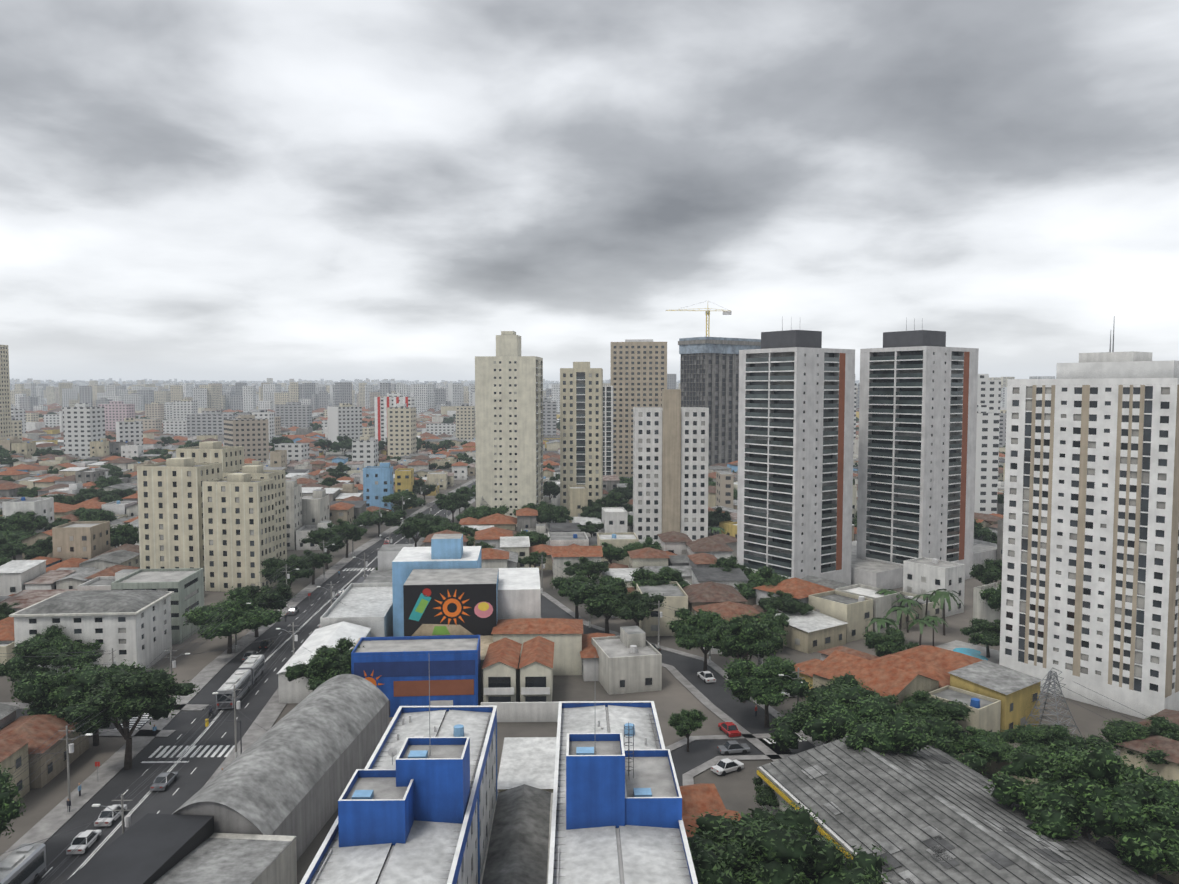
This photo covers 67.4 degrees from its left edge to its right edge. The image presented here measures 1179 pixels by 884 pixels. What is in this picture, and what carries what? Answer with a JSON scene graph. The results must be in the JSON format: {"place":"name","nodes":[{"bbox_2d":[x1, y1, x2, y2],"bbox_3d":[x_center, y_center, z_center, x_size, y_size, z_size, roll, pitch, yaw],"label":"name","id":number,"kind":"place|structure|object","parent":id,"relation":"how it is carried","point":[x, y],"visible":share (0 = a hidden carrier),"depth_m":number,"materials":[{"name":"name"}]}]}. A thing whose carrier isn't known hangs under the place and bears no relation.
{"place":"outdoors","nodes":[
{"label":"outdoors","id":0,"kind":"place"},
{"bbox_2d":[0,452,1161,883],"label":"roads","id":1,"kind":"structure","parent":0,"point":[112,778],"depth_m":129.17,"materials":[{"name":"grey asphalt"}]},
{"bbox_2d":[62,667,199,769],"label":"tree","id":2,"kind":"object","parent":1,"relation":"on","point":[125,696],"visible":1,"depth_m":114.66,"materials":[{"name":"green plant"}]},
{"bbox_2d":[0,537,1122,883],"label":"vehicles","id":3,"kind":"object","parent":1,"relation":"on","point":[22,865],"visible":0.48,"depth_m":112.45,"materials":[{"name":"white metal"}]},
{"bbox_2d":[565,575,649,633],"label":"tree","id":4,"kind":"object","parent":1,"relation":"on","point":[596,600],"visible":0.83,"depth_m":174.36,"materials":[{"name":"green plant"}]},
{"bbox_2d":[609,590,666,626],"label":"tree","id":5,"kind":"object","parent":1,"relation":"on","point":[639,606],"visible":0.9,"depth_m":170.94,"materials":[{"name":"green plant"}]},
{"bbox_2d":[668,709,707,751],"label":"tree","id":6,"kind":"object","parent":1,"relation":"on","point":[684,722],"visible":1,"depth_m":121.97,"materials":[{"name":"green plant"}]},
{"bbox_2d":[666,607,728,670],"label":"tree","id":7,"kind":"object","parent":1,"relation":"on","point":[690,633],"visible":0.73,"depth_m":154.78,"materials":[{"name":"green plant"}]},
{"bbox_2d":[706,611,786,702],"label":"tree","id":8,"kind":"object","parent":1,"relation":"on","point":[743,636],"visible":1,"depth_m":139.45,"materials":[{"name":"green plant"}]},
{"bbox_2d":[723,655,811,727],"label":"tree","id":9,"kind":"object","parent":1,"relation":"on","point":[765,683],"visible":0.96,"depth_m":128.49,"materials":[{"name":"green plant"}]},
{"bbox_2d":[769,671,875,751],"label":"tree","id":10,"kind":"object","parent":1,"relation":"on","point":[784,735],"visible":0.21,"depth_m":116.39,"materials":[{"name":"green plant"}]},
{"bbox_2d":[800,684,936,755],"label":"tree","id":11,"kind":"object","parent":1,"relation":"on","point":[879,723],"visible":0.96,"depth_m":108.53,"materials":[{"name":"green plant"}]},
{"bbox_2d":[0,448,1172,883],"bbox_3d":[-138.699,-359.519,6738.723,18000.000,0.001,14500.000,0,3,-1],"label":"ground sheet","id":12,"kind":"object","parent":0,"point":[736,790],"depth_m":142.31,"materials":[{"name":"grey concrete"}]},
{"bbox_2d":[0,456,18,466],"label":"tree","id":13,"kind":"object","parent":12,"relation":"on","point":[7,461],"visible":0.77,"depth_m":506.25,"materials":[{"name":"green plant"}]},
{"bbox_2d":[0,602,20,619],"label":"tree","id":14,"kind":"object","parent":12,"relation":"on","point":[5,611],"visible":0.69,"depth_m":175.56,"materials":[{"name":"green plant"}]},
{"bbox_2d":[0,765,25,837],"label":"tree","id":15,"kind":"object","parent":12,"relation":"on","point":[9,808],"visible":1,"depth_m":88.45,"materials":[{"name":"green plant"}]},
{"bbox_2d":[0,535,26,558],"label":"tree","id":16,"kind":"object","parent":12,"relation":"on","point":[8,549],"visible":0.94,"depth_m":236.99,"materials":[{"name":"green plant"}]},
{"bbox_2d":[0,512,36,535],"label":"tree","id":17,"kind":"object","parent":12,"relation":"on","point":[12,523],"visible":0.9,"depth_m":266.07,"materials":[{"name":"green plant"}]},
{"bbox_2d":[0,532,40,559],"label":"tree","id":18,"kind":"object","parent":12,"relation":"on","point":[16,537],"visible":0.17,"depth_m":251.09,"materials":[{"name":"green plant"}]},
{"bbox_2d":[16,487,40,497],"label":"tree","id":19,"kind":"object","parent":12,"relation":"on","point":[28,492],"visible":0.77,"depth_m":374.67,"materials":[{"name":"green plant"}]},
{"bbox_2d":[14,510,48,529],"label":"tree","id":20,"kind":"object","parent":12,"relation":"on","point":[41,522],"visible":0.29,"depth_m":280.20,"materials":[{"name":"green plant"}]},
{"bbox_2d":[0,636,70,682],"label":"tree","id":21,"kind":"object","parent":12,"relation":"on","point":[16,666],"visible":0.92,"depth_m":139.43,"materials":[{"name":"green plant"}]},
{"bbox_2d":[21,536,52,559],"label":"tree","id":22,"kind":"object","parent":12,"relation":"on","point":[41,547],"visible":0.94,"depth_m":238.76,"materials":[{"name":"green plant"}]},
{"bbox_2d":[32,447,55,455],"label":"tree","id":23,"kind":"object","parent":12,"relation":"on","point":[43,452],"visible":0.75,"depth_m":558.30,"materials":[{"name":"green plant"}]},
{"bbox_2d":[45,518,70,529],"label":"tree","id":24,"kind":"object","parent":12,"relation":"on","point":[57,522],"visible":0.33,"depth_m":285.62,"materials":[{"name":"green plant"}]},
{"bbox_2d":[41,492,86,504],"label":"tree","id":25,"kind":"object","parent":12,"relation":"on","point":[80,497],"visible":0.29,"depth_m":322.51,"materials":[{"name":"green plant"}]},
{"bbox_2d":[26,624,103,672],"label":"tree","id":26,"kind":"object","parent":12,"relation":"on","point":[62,643],"visible":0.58,"depth_m":148.78,"materials":[{"name":"green plant"}]},
{"bbox_2d":[58,662,102,682],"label":"tree","id":27,"kind":"object","parent":12,"relation":"on","point":[65,669],"visible":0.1,"depth_m":139.13,"materials":[{"name":"green plant"}]},
{"bbox_2d":[76,485,103,498],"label":"tree","id":28,"kind":"object","parent":12,"relation":"on","point":[89,493],"visible":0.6,"depth_m":364.89,"materials":[{"name":"green plant"}]},
{"bbox_2d":[73,507,116,520],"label":"tree","id":29,"kind":"object","parent":12,"relation":"on","point":[84,514],"visible":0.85,"depth_m":299.18,"materials":[{"name":"green plant"}]},
{"bbox_2d":[10,659,180,745],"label":"tree","id":30,"kind":"object","parent":12,"relation":"on","point":[45,693],"visible":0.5,"depth_m":121.82,"materials":[{"name":"green plant"}]},
{"bbox_2d":[94,475,123,487],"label":"tree","id":31,"kind":"object","parent":12,"relation":"on","point":[106,482],"visible":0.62,"depth_m":389.32,"materials":[{"name":"green plant"}]},
{"bbox_2d":[94,487,137,500],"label":"tree","id":32,"kind":"object","parent":12,"relation":"on","point":[118,494],"visible":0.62,"depth_m":352.85,"materials":[{"name":"green plant"}]},
{"bbox_2d":[110,524,138,546],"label":"tree","id":33,"kind":"object","parent":12,"relation":"on","point":[121,534],"visible":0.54,"depth_m":253.36,"materials":[{"name":"green plant"}]},
{"bbox_2d":[157,436,178,445],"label":"tree","id":34,"kind":"object","parent":12,"relation":"on","point":[170,440],"visible":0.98,"depth_m":676.45,"materials":[{"name":"green plant"}]},
{"bbox_2d":[182,586,284,653],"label":"tree","id":35,"kind":"object","parent":12,"relation":"on","point":[243,617],"visible":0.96,"depth_m":165.16,"materials":[{"name":"green plant"}]},
{"bbox_2d":[242,582,295,636],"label":"tree","id":36,"kind":"object","parent":12,"relation":"on","point":[266,594],"visible":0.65,"depth_m":176.86,"materials":[{"name":"green plant"}]},
{"bbox_2d":[269,437,293,446],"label":"tree","id":37,"kind":"object","parent":12,"relation":"on","point":[275,440],"visible":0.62,"depth_m":638.25,"materials":[{"name":"green plant"}]},
{"bbox_2d":[259,555,314,598],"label":"tree","id":38,"kind":"object","parent":12,"relation":"on","point":[272,566],"visible":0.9,"depth_m":207.43,"materials":[{"name":"green plant"}]},
{"bbox_2d":[289,549,333,584],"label":"tree","id":39,"kind":"object","parent":12,"relation":"on","point":[319,560],"visible":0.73,"depth_m":224.75,"materials":[{"name":"green plant"}]},
{"bbox_2d":[299,527,345,568],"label":"tree","id":40,"kind":"object","parent":12,"relation":"on","point":[319,535],"visible":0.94,"depth_m":243.58,"materials":[{"name":"green plant"}]},
{"bbox_2d":[282,637,364,690],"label":"tree","id":41,"kind":"object","parent":12,"relation":"on","point":[324,664],"visible":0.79,"depth_m":134.74,"materials":[{"name":"green plant"}]},
{"bbox_2d":[314,438,339,451],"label":"tree","id":42,"kind":"object","parent":12,"relation":"on","point":[323,444],"visible":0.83,"depth_m":614.91,"materials":[{"name":"green plant"}]},
{"bbox_2d":[318,477,339,487],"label":"tree","id":43,"kind":"object","parent":12,"relation":"on","point":[329,481],"visible":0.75,"depth_m":396.91,"materials":[{"name":"green plant"}]},
{"bbox_2d":[326,462,350,471],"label":"tree","id":44,"kind":"object","parent":12,"relation":"on","point":[340,467],"visible":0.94,"depth_m":463.03,"materials":[{"name":"green plant"}]},
{"bbox_2d":[329,439,351,451],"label":"tree","id":45,"kind":"object","parent":12,"relation":"on","point":[342,445],"visible":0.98,"depth_m":616.00,"materials":[{"name":"green plant"}]},
{"bbox_2d":[325,518,367,557],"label":"tree","id":46,"kind":"object","parent":12,"relation":"on","point":[355,532],"visible":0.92,"depth_m":260.72,"materials":[{"name":"green plant"}]},
{"bbox_2d":[351,509,406,535],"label":"tree","id":47,"kind":"object","parent":12,"relation":"on","point":[389,518],"visible":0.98,"depth_m":298.00,"materials":[{"name":"green plant"}]},
{"bbox_2d":[380,490,425,518],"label":"tree","id":48,"kind":"object","parent":12,"relation":"on","point":[413,501],"visible":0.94,"depth_m":335.84,"materials":[{"name":"green plant"}]},
{"bbox_2d":[392,517,437,546],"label":"tree","id":49,"kind":"object","parent":12,"relation":"on","point":[410,527],"visible":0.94,"depth_m":264.87,"materials":[{"name":"green plant"}]},
{"bbox_2d":[412,482,437,504],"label":"tree","id":50,"kind":"object","parent":12,"relation":"on","point":[431,488],"visible":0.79,"depth_m":378.08,"materials":[{"name":"green plant"}]},
{"bbox_2d":[413,512,450,522],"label":"tree","id":51,"kind":"object","parent":12,"relation":"on","point":[429,517],"visible":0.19,"depth_m":290.95,"materials":[{"name":"green plant"}]},
{"bbox_2d":[431,440,455,450],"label":"tree","id":52,"kind":"object","parent":12,"relation":"on","point":[447,444],"visible":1,"depth_m":633.18,"materials":[{"name":"green plant"}]},
{"bbox_2d":[427,515,461,531],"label":"tree","id":53,"kind":"object","parent":12,"relation":"on","point":[439,524],"visible":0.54,"depth_m":282.35,"materials":[{"name":"green plant"}]},
{"bbox_2d":[433,492,470,522],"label":"tree","id":54,"kind":"object","parent":12,"relation":"on","point":[455,501],"visible":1,"depth_m":327.57,"materials":[{"name":"green plant"}]},
{"bbox_2d":[443,525,475,536],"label":"tree","id":55,"kind":"object","parent":12,"relation":"on","point":[465,529],"visible":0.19,"depth_m":260.79,"materials":[{"name":"green plant"}]},
{"bbox_2d":[448,484,475,511],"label":"tree","id":56,"kind":"object","parent":12,"relation":"on","point":[468,493],"visible":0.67,"depth_m":357.65,"materials":[{"name":"green plant"}]},
{"bbox_2d":[455,505,508,521],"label":"tree","id":57,"kind":"object","parent":12,"relation":"on","point":[478,512],"visible":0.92,"depth_m":307.29,"materials":[{"name":"green plant"}]},
{"bbox_2d":[513,501,547,516],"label":"tree","id":58,"kind":"object","parent":12,"relation":"on","point":[542,505],"visible":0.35,"depth_m":309.76,"materials":[{"name":"green plant"}]},
{"bbox_2d":[514,529,549,546],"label":"tree","id":59,"kind":"object","parent":12,"relation":"on","point":[535,538],"visible":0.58,"depth_m":259.41,"materials":[{"name":"green plant"}]},
{"bbox_2d":[10,374,1054,513],"bbox_3d":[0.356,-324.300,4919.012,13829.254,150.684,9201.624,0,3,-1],"label":"city buildings","id":60,"kind":"structure","parent":12,"relation":"on","point":[93,410],"depth_m":872.59,"materials":[{"name":"grey concrete"}]},
{"bbox_2d":[518,551,547,567],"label":"tree","id":61,"kind":"object","parent":12,"relation":"on","point":[535,557],"visible":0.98,"depth_m":235.77,"materials":[{"name":"green plant"}]},
{"bbox_2d":[543,480,559,499],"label":"tree","id":62,"kind":"object","parent":12,"relation":"on","point":[550,488],"visible":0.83,"depth_m":365.28,"materials":[{"name":"green plant"}]},
{"bbox_2d":[536,504,573,522],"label":"tree","id":63,"kind":"object","parent":12,"relation":"on","point":[556,514],"visible":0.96,"depth_m":297.50,"materials":[{"name":"green plant"}]},
{"bbox_2d":[0,301,1145,883],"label":"street furniture","id":64,"kind":"object","parent":12,"relation":"on","point":[126,819],"visible":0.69,"depth_m":127.63,"materials":[{"name":"paint"}]},
{"bbox_2d":[550,570,599,618],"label":"tree","id":65,"kind":"object","parent":12,"relation":"on","point":[559,583],"visible":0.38,"depth_m":192.20,"materials":[{"name":"green plant"}]},
{"bbox_2d":[562,556,609,578],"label":"tree","id":66,"kind":"object","parent":12,"relation":"on","point":[587,567],"visible":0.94,"depth_m":213.65,"materials":[{"name":"green plant"}]},
{"bbox_2d":[0,330,1178,718],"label":"high-rise buildings","id":67,"kind":"structure","parent":12,"relation":"on","point":[1090,580],"depth_m":217.47,"materials":[{"name":"white concrete"}]},
{"bbox_2d":[0,401,1178,801],"bbox_3d":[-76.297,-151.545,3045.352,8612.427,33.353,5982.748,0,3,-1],"label":"houses","id":68,"kind":"structure","parent":12,"relation":"on","point":[84,555],"depth_m":203.72,"materials":[{"name":"paint"}]},
{"bbox_2d":[577,521,603,536],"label":"tree","id":69,"kind":"object","parent":12,"relation":"on","point":[591,528],"visible":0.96,"depth_m":285.53,"materials":[{"name":"green plant"}]},
{"bbox_2d":[580,503,606,518],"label":"tree","id":70,"kind":"object","parent":12,"relation":"on","point":[595,511],"visible":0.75,"depth_m":307.51,"materials":[{"name":"green plant"}]},
{"bbox_2d":[592,542,627,563],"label":"tree","id":71,"kind":"object","parent":12,"relation":"on","point":[610,552],"visible":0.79,"depth_m":237.06,"materials":[{"name":"green plant"}]},
{"bbox_2d":[595,491,628,506],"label":"tree","id":72,"kind":"object","parent":12,"relation":"on","point":[611,499],"visible":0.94,"depth_m":321.37,"materials":[{"name":"green plant"}]},
{"bbox_2d":[608,485,632,499],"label":"tree","id":73,"kind":"object","parent":12,"relation":"on","point":[623,491],"visible":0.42,"depth_m":366.88,"materials":[{"name":"green plant"}]},
{"bbox_2d":[63,534,1178,883],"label":"buildings","id":74,"kind":"structure","parent":12,"relation":"on","point":[447,630],"depth_m":88.61,"materials":[{"name":"grey concrete"}]},
{"bbox_2d":[616,536,662,559],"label":"tree","id":75,"kind":"object","parent":12,"relation":"on","point":[648,542],"visible":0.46,"depth_m":238.03,"materials":[{"name":"green plant"}]},
{"bbox_2d":[629,566,691,590],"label":"tree","id":76,"kind":"object","parent":12,"relation":"on","point":[644,577],"visible":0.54,"depth_m":193.76,"materials":[{"name":"green plant"}]},
{"bbox_2d":[708,507,731,535],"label":"tree","id":77,"kind":"object","parent":12,"relation":"on","point":[716,516],"visible":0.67,"depth_m":298.04,"materials":[{"name":"green plant"}]},
{"bbox_2d":[708,555,753,575],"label":"tree","id":78,"kind":"object","parent":12,"relation":"on","point":[726,564],"visible":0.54,"depth_m":205.18,"materials":[{"name":"green plant"}]},
{"bbox_2d":[734,566,787,599],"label":"tree","id":79,"kind":"object","parent":12,"relation":"on","point":[766,575],"visible":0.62,"depth_m":192.77,"materials":[{"name":"green plant"}]},
{"bbox_2d":[752,776,779,807],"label":"tree","id":80,"kind":"object","parent":12,"relation":"on","point":[765,795],"visible":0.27,"depth_m":100.40,"materials":[{"name":"green plant"}]},
{"bbox_2d":[757,608,791,635],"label":"tree","id":81,"kind":"object","parent":12,"relation":"on","point":[777,622],"visible":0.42,"depth_m":167.26,"materials":[{"name":"green plant"}]},
{"bbox_2d":[756,590,814,614],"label":"tree","id":82,"kind":"object","parent":12,"relation":"on","point":[786,603],"visible":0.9,"depth_m":179.52,"materials":[{"name":"green plant"}]},
{"bbox_2d":[687,801,893,883],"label":"tree","id":83,"kind":"object","parent":12,"relation":"on","point":[762,846],"visible":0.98,"depth_m":78.35,"materials":[{"name":"green plant"}]},
{"bbox_2d":[865,617,897,633],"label":"palm","id":84,"kind":"object","parent":12,"relation":"on","point":[880,621],"visible":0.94,"depth_m":168.72,"materials":[{"name":"green plant"}]},
{"bbox_2d":[863,627,918,656],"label":"tree","id":85,"kind":"object","parent":12,"relation":"on","point":[891,641],"visible":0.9,"depth_m":152.68,"materials":[{"name":"green plant"}]},
{"bbox_2d":[883,606,917,630],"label":"palm","id":86,"kind":"object","parent":12,"relation":"on","point":[900,609],"visible":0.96,"depth_m":170.52,"materials":[{"name":"green plant"}]},
{"bbox_2d":[892,597,922,632],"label":"palm","id":87,"kind":"object","parent":12,"relation":"on","point":[909,601],"visible":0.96,"depth_m":181.23,"materials":[{"name":"green plant"}]},
{"bbox_2d":[903,618,938,644],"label":"palm","id":88,"kind":"object","parent":12,"relation":"on","point":[922,622],"visible":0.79,"depth_m":169.23,"materials":[{"name":"green plant"}]},
{"bbox_2d":[912,594,939,626],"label":"palm","id":89,"kind":"object","parent":12,"relation":"on","point":[926,599],"visible":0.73,"depth_m":186.54,"materials":[{"name":"green plant"}]},
{"bbox_2d":[884,690,974,723],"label":"tree","id":90,"kind":"object","parent":12,"relation":"on","point":[925,703],"visible":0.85,"depth_m":120.18,"materials":[{"name":"green plant"}]},
{"bbox_2d":[917,615,947,645],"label":"palm","id":91,"kind":"object","parent":12,"relation":"on","point":[933,618],"visible":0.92,"depth_m":170.18,"materials":[{"name":"green plant"}]},
{"bbox_2d":[922,589,964,634],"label":"palm","id":92,"kind":"object","parent":12,"relation":"on","point":[942,595],"visible":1,"depth_m":179.07,"materials":[{"name":"green plant"}]},
{"bbox_2d":[901,710,991,774],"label":"tree","id":93,"kind":"object","parent":12,"relation":"on","point":[946,734],"visible":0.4,"depth_m":110.71,"materials":[{"name":"green plant"}]},
{"bbox_2d":[959,618,1000,657],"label":"tree","id":94,"kind":"object","parent":12,"relation":"on","point":[989,635],"visible":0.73,"depth_m":162.77,"materials":[{"name":"green plant"}]},
{"bbox_2d":[974,516,992,538],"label":"tree","id":95,"kind":"object","parent":12,"relation":"on","point":[979,531],"visible":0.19,"depth_m":270.78,"materials":[{"name":"green plant"}]},
{"bbox_2d":[969,558,1001,584],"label":"tree","id":96,"kind":"object","parent":12,"relation":"on","point":[991,572],"visible":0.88,"depth_m":206.43,"materials":[{"name":"green plant"}]},
{"bbox_2d":[954,723,1022,775],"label":"tree","id":97,"kind":"object","parent":12,"relation":"on","point":[994,746],"visible":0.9,"depth_m":111.93,"materials":[{"name":"green plant"}]},
{"bbox_2d":[983,531,996,543],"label":"tree","id":98,"kind":"object","parent":12,"relation":"on","point":[992,538],"visible":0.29,"depth_m":263.36,"materials":[{"name":"green plant"}]},
{"bbox_2d":[979,581,1001,611],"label":"tree","id":99,"kind":"object","parent":12,"relation":"on","point":[991,596],"visible":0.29,"depth_m":175.65,"materials":[{"name":"green plant"}]},
{"bbox_2d":[996,723,1090,755],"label":"tree","id":100,"kind":"object","parent":12,"relation":"on","point":[1040,739],"visible":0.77,"depth_m":113.54,"materials":[{"name":"green plant"}]},
{"bbox_2d":[983,741,1162,842],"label":"tree","id":101,"kind":"object","parent":12,"relation":"on","point":[1049,803],"visible":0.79,"depth_m":89.25,"materials":[{"name":"green plant"}]},
{"bbox_2d":[1071,773,1178,880],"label":"tree","id":102,"kind":"object","parent":12,"relation":"on","point":[1151,849],"visible":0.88,"depth_m":81.82,"materials":[{"name":"green plant"}]},
{"bbox_2d":[1084,715,1178,764],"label":"tree","id":103,"kind":"object","parent":12,"relation":"on","point":[1114,733],"visible":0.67,"depth_m":113.49,"materials":[{"name":"green plant"}]},
{"bbox_2d":[0,0,1178,382],"label":"sky","id":104,"kind":"structure","parent":0,"point":[212,190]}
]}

